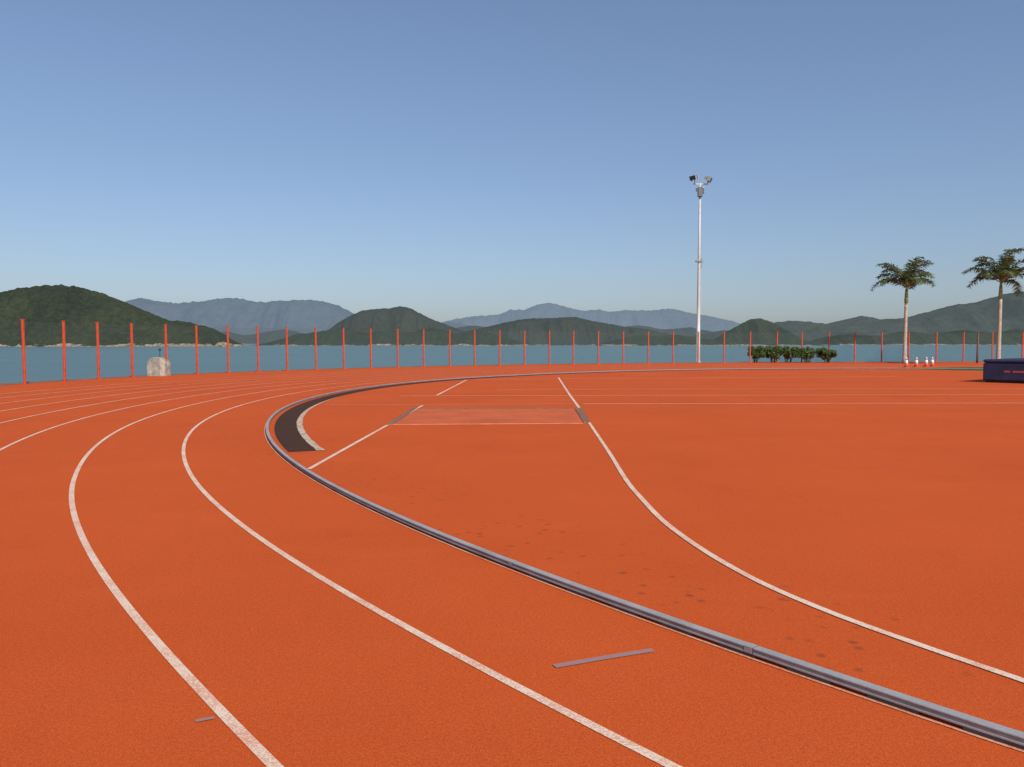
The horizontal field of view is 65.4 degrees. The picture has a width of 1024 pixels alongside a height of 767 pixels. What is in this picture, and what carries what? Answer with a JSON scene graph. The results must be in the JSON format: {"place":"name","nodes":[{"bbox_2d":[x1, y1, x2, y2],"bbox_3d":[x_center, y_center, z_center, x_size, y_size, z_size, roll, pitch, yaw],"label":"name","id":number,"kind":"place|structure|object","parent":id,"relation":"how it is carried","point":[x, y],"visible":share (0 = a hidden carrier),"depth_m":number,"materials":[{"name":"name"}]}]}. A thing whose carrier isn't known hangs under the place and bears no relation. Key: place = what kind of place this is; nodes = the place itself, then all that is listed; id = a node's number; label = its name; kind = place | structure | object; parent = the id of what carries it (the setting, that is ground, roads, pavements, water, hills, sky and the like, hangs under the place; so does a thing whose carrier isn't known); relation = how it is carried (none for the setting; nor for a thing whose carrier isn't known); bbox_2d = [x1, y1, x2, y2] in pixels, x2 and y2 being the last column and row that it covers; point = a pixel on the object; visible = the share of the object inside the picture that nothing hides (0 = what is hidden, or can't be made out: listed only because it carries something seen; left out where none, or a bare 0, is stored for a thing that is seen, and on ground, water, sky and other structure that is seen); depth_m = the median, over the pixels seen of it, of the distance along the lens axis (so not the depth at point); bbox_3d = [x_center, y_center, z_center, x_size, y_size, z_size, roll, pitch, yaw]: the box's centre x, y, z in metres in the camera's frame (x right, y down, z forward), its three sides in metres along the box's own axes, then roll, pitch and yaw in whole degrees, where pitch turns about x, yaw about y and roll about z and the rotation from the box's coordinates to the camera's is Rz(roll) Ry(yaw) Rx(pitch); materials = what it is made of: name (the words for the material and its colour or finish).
{"place":"outdoors","nodes":[
{"label":"outdoors","id":0,"kind":"place"},
{"bbox_2d":[0,284,246,346],"bbox_3d":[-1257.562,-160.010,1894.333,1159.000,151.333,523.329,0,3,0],"label":"hills","id":1,"kind":"structure","parent":0,"point":[72,306],"depth_m":1806.47,"materials":[{"name":"green plant"}]},
{"bbox_2d":[221,329,308,343],"bbox_3d":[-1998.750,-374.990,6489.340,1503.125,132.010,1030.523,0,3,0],"label":"hills","id":2,"kind":"structure","parent":0,"point":[262,335],"depth_m":6299.51,"materials":[{"name":"green plant"}]},
{"bbox_2d":[125,298,469,334],"bbox_3d":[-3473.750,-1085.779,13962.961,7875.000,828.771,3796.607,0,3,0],"label":"distant hills","id":3,"kind":"structure","parent":0,"point":[237,315],"depth_m":13418.29,"materials":[{"name":"blue"}]},
{"bbox_2d":[250,328,528,345],"bbox_3d":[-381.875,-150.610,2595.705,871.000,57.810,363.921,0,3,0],"label":"hills","id":4,"kind":"structure","parent":0,"point":[388,335],"depth_m":2514.06,"materials":[{"name":"green plant"}]},
{"bbox_2d":[327,306,463,332],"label":"hills","id":5,"kind":"structure","parent":0,"point":[402,319],"depth_m":2774.21,"materials":[{"name":"green plant"}]},
{"bbox_2d":[0,361,982,384],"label":"pavement","id":6,"kind":"structure","parent":0,"point":[367,367],"depth_m":48.32,"materials":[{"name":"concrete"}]},
{"bbox_2d":[147,349,170,375],"bbox_3d":[-17.316,-1.043,39.088,0.898,1.330,0.680,0,3,0],"label":"concrete marker","id":7,"kind":"object","parent":6,"relation":"on","point":[163,368],"visible":0.94,"depth_m":38.77,"materials":[{"name":"concrete"}]},
{"bbox_2d":[0,362,1023,766],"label":"ground","id":8,"kind":"structure","parent":0,"point":[894,504],"depth_m":5.72,"materials":[{"name":"rubber"}]},
{"bbox_2d":[195,716,214,721],"bbox_3d":[-1.304,1.425,3.388,0.075,0.001,0.026,-1,3,-25],"label":"painted mark","id":9,"kind":"object","parent":8,"relation":"on","point":[203,719],"visible":1,"depth_m":3.39,"materials":[{"name":"white paint"}]},
{"bbox_2d":[297,397,336,449],"bbox_3d":[-4.314,0.702,17.639,0.725,0.001,11.884,-1,3,-11],"label":"drain edging","id":10,"kind":"object","parent":8,"relation":"on","point":[304,435],"visible":1,"depth_m":14.40,"materials":[{"name":"concrete"}]},
{"bbox_2d":[5,365,647,397],"bbox_3d":[12.145,0.785,16.051,57.801,0.001,90.547,1,3,14],"label":"lane line","id":11,"kind":"object","parent":8,"relation":"on","point":[221,379],"visible":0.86,"depth_m":31.57,"materials":[{"name":"paint"}]},
{"bbox_2d":[3,366,666,410],"bbox_3d":[13.230,0.845,14.879,54.629,0.001,86.655,1,3,12],"label":"lane line","id":12,"kind":"object","parent":8,"relation":"on","point":[196,386],"visible":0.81,"depth_m":26.90,"materials":[{"name":"paint"}]},
{"bbox_2d":[0,367,696,450],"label":"lane line","id":13,"kind":"object","parent":8,"relation":"on","point":[138,405],"visible":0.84,"depth_m":16.91,"materials":[{"name":"paint"}]},
{"bbox_2d":[307,405,422,468],"bbox_3d":[-2.436,0.821,15.319,0.062,0.001,10.392,0,3,2],"label":"runway line","id":14,"kind":"object","parent":8,"relation":"on","point":[327,458],"visible":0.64,"depth_m":12.14,"materials":[{"name":"paint"}]},
{"bbox_2d":[1,366,737,422],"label":"lane line","id":15,"kind":"object","parent":8,"relation":"on","point":[185,391],"visible":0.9,"depth_m":22.21,"materials":[{"name":"paint"}]},
{"bbox_2d":[364,404,408,404],"bbox_3d":[-1.588,0.542,20.841,6.574,0.001,0.060,0,3,-3],"label":"infield line","id":16,"kind":"object","parent":8,"relation":"on","point":[386,404],"visible":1,"depth_m":20.75,"materials":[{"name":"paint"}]},
{"bbox_2d":[182,369,681,766],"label":"lane line","id":17,"kind":"object","parent":8,"relation":"on","point":[641,750],"visible":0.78,"depth_m":4.16,"materials":[{"name":"paint"}]},
{"bbox_2d":[3,364,911,393],"bbox_3d":[11.620,0.756,16.636,59.362,0.001,92.525,1,3,14],"label":"lane line","id":18,"kind":"object","parent":8,"relation":"on","point":[284,374],"visible":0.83,"depth_m":35.53,"materials":[{"name":"paint"}]},
{"bbox_2d":[0,365,929,403],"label":"lane line","id":19,"kind":"object","parent":8,"relation":"on","point":[253,379],"visible":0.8,"depth_m":30.08,"materials":[{"name":"paint"}]},
{"bbox_2d":[386,407,589,424],"bbox_3d":[-0.372,0.700,17.626,4.170,0.017,4.188,0,3,0],"label":"pit cover","id":20,"kind":"object","parent":8,"relation":"on","point":[436,416],"visible":1,"depth_m":17.28,"materials":[{"name":"orange rubber"}]},
{"bbox_2d":[69,367,917,766],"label":"lane line","id":21,"kind":"object","parent":8,"relation":"on","point":[231,721],"visible":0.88,"depth_m":4.16,"materials":[{"name":"paint"}]},
{"bbox_2d":[274,369,746,451],"bbox_3d":[7.183,-0.190,35.301,15.577,0.001,49.378,3,4,41],"label":"drain channel","id":22,"kind":"object","parent":8,"relation":"on","point":[289,436],"visible":0.92,"depth_m":16.25,"materials":[{"name":"grey metal"}]},
{"bbox_2d":[0,319,1023,384],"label":"perimeter fence","id":23,"kind":"object","parent":8,"relation":"on","point":[22,333],"visible":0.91,"depth_m":50.48,"materials":[{"name":"red metal"}]},
{"bbox_2d":[558,377,579,407],"bbox_3d":[1.894,0.168,28.211,0.091,0.001,17.906,0,3,2],"label":"runway line","id":24,"kind":"object","parent":8,"relation":"on","point":[574,401],"visible":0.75,"depth_m":24.78,"materials":[{"name":"paint"}]},
{"bbox_2d":[553,648,653,667],"bbox_3d":[0.471,1.391,4.050,0.567,0.001,0.049,-1,3,-22],"label":"painted mark","id":25,"kind":"object","parent":8,"relation":"on","point":[569,663],"visible":1,"depth_m":4.05,"materials":[{"name":"grey paint"}]},
{"bbox_2d":[264,370,1023,751],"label":"lane line","id":26,"kind":"object","parent":8,"relation":"on","point":[674,630],"visible":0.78,"depth_m":4.26,"materials":[{"name":"paint"}]},
{"bbox_2d":[266,368,1023,749],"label":"track kerb","id":27,"kind":"structure","parent":8,"relation":"on","point":[996,732],"depth_m":4.35,"materials":[{"name":"metal"}]},
{"bbox_2d":[689,174,711,361],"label":"floodlight mast","id":28,"kind":"object","parent":8,"relation":"on","point":[700,191],"visible":0.97,"depth_m":65.50,"materials":[{"name":"metal"}]},
{"bbox_2d":[628,403,823,403],"bbox_3d":[9.436,0.524,21.185,15.121,0.001,0.120,0,3,-1],"label":"infield line","id":29,"kind":"object","parent":8,"relation":"on","point":[725,403],"visible":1,"depth_m":21.10,"materials":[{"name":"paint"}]},
{"bbox_2d":[595,376,893,378],"bbox_3d":[8.463,-0.260,36.685,20.287,0.001,0.120,0,3,-9],"label":"infield line","id":30,"kind":"object","parent":8,"relation":"on","point":[741,377],"visible":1,"depth_m":37.05,"materials":[{"name":"paint"}]},
{"bbox_2d":[747,345,765,362],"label":"shrub","id":31,"kind":"object","parent":8,"relation":"on","point":[755,351],"visible":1,"depth_m":65.50,"materials":[{"name":"green plant"}]},
{"bbox_2d":[490,394,1023,395],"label":"infield line","id":32,"kind":"object","parent":8,"relation":"on","point":[607,395],"visible":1,"depth_m":24.32,"materials":[{"name":"paint"}]},
{"bbox_2d":[763,346,782,362],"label":"shrub","id":33,"kind":"object","parent":8,"relation":"on","point":[772,351],"visible":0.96,"depth_m":65.46,"materials":[{"name":"green plant"}]},
{"bbox_2d":[778,346,799,362],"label":"shrub","id":34,"kind":"object","parent":8,"relation":"on","point":[788,352],"visible":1,"depth_m":65.46,"materials":[{"name":"green plant"}]},
{"bbox_2d":[588,422,1023,682],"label":"runway line","id":35,"kind":"object","parent":8,"relation":"on","point":[738,570],"visible":1,"depth_m":5.08,"materials":[{"name":"paint"}]},
{"bbox_2d":[798,346,815,362],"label":"shrub","id":36,"kind":"object","parent":8,"relation":"on","point":[806,354],"visible":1,"depth_m":65.39,"materials":[{"name":"green plant"}]},
{"bbox_2d":[815,347,837,362],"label":"shrub","id":37,"kind":"object","parent":8,"relation":"on","point":[823,353],"visible":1,"depth_m":65.55,"materials":[{"name":"green plant"}]},
{"bbox_2d":[871,256,937,363],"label":"palm tree","id":38,"kind":"object","parent":8,"relation":"on","point":[906,280],"visible":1,"depth_m":62.05,"materials":[{"name":"green plant"}]},
{"bbox_2d":[923,357,929,366],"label":"traffic cone","id":39,"kind":"object","parent":8,"relation":"on","point":[926,363],"visible":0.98,"depth_m":53.53,"materials":[{"name":"plastic"}]},
{"bbox_2d":[930,357,935,366],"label":"traffic cone","id":40,"kind":"object","parent":8,"relation":"on","point":[932,363],"visible":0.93,"depth_m":53.98,"materials":[{"name":"white plastic"}]},
{"bbox_2d":[928,367,982,370],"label":"grass","id":41,"kind":"structure","parent":8,"relation":"on","point":[961,369],"depth_m":48.32,"materials":[{"name":"green plant"}]},
{"bbox_2d":[976,333,978,362],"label":"wooden post","id":42,"kind":"object","parent":8,"relation":"on","point":[977,350],"visible":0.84,"depth_m":63.97,"materials":[{"name":"brown wood"}]},
{"bbox_2d":[961,247,1023,358],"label":"palm tree","id":43,"kind":"object","parent":8,"relation":"on","point":[1002,272],"visible":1,"depth_m":58.74,"materials":[{"name":"green plant"}]},
{"bbox_2d":[983,358,1023,383],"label":"landing mat","id":44,"kind":"object","parent":8,"relation":"on","point":[1008,370],"visible":1,"depth_m":32.01,"materials":[{"name":"fabric"}]},
{"bbox_2d":[0,344,1023,383],"bbox_3d":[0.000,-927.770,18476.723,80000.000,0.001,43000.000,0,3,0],"label":"sea","id":45,"kind":"structure","parent":0,"point":[484,355],"depth_m":453.62,"materials":[{"name":"liquid"}]},
{"bbox_2d":[0,0,1023,323],"label":"sky","id":46,"kind":"structure","parent":0,"point":[440,160],"materials":[{"name":"blue"}]},
{"bbox_2d":[471,317,669,344],"bbox_3d":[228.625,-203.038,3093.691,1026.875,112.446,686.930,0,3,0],"label":"hills","id":47,"kind":"structure","parent":0,"point":[579,327],"depth_m":2955.39,"materials":[{"name":"green plant"}]},
{"bbox_2d":[441,303,739,331],"bbox_3d":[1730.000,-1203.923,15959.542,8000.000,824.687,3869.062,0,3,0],"label":"distant hills","id":48,"kind":"structure","parent":0,"point":[668,318],"depth_m":15402.23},
{"bbox_2d":[456,325,726,335],"bbox_3d":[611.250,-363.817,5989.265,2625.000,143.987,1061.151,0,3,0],"label":"hills","id":49,"kind":"structure","parent":0,"point":[687,331],"depth_m":5879.92,"materials":[{"name":"green plant"}]},
{"bbox_2d":[597,318,820,345],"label":"hills","id":50,"kind":"structure","parent":0,"point":[757,326],"depth_m":2421.83,"materials":[{"name":"green plant"}]},
{"bbox_2d":[689,291,1023,340],"bbox_3d":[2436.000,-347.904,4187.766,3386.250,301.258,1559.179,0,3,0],"label":"hills","id":51,"kind":"structure","parent":0,"point":[980,316],"depth_m":3964.32,"materials":[{"name":"green plant"}]},
{"bbox_2d":[828,316,900,324],"bbox_3d":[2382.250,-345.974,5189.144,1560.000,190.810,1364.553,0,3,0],"label":"hills","id":52,"kind":"structure","parent":0,"point":[860,319],"depth_m":5099.05,"materials":[{"name":"green plant"}]},
{"bbox_2d":[811,329,1023,344],"bbox_3d":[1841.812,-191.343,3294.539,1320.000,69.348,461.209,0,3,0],"label":"hills","id":53,"kind":"structure","parent":0,"point":[941,338],"depth_m":3198.16,"materials":[{"name":"green plant"}]}
]}

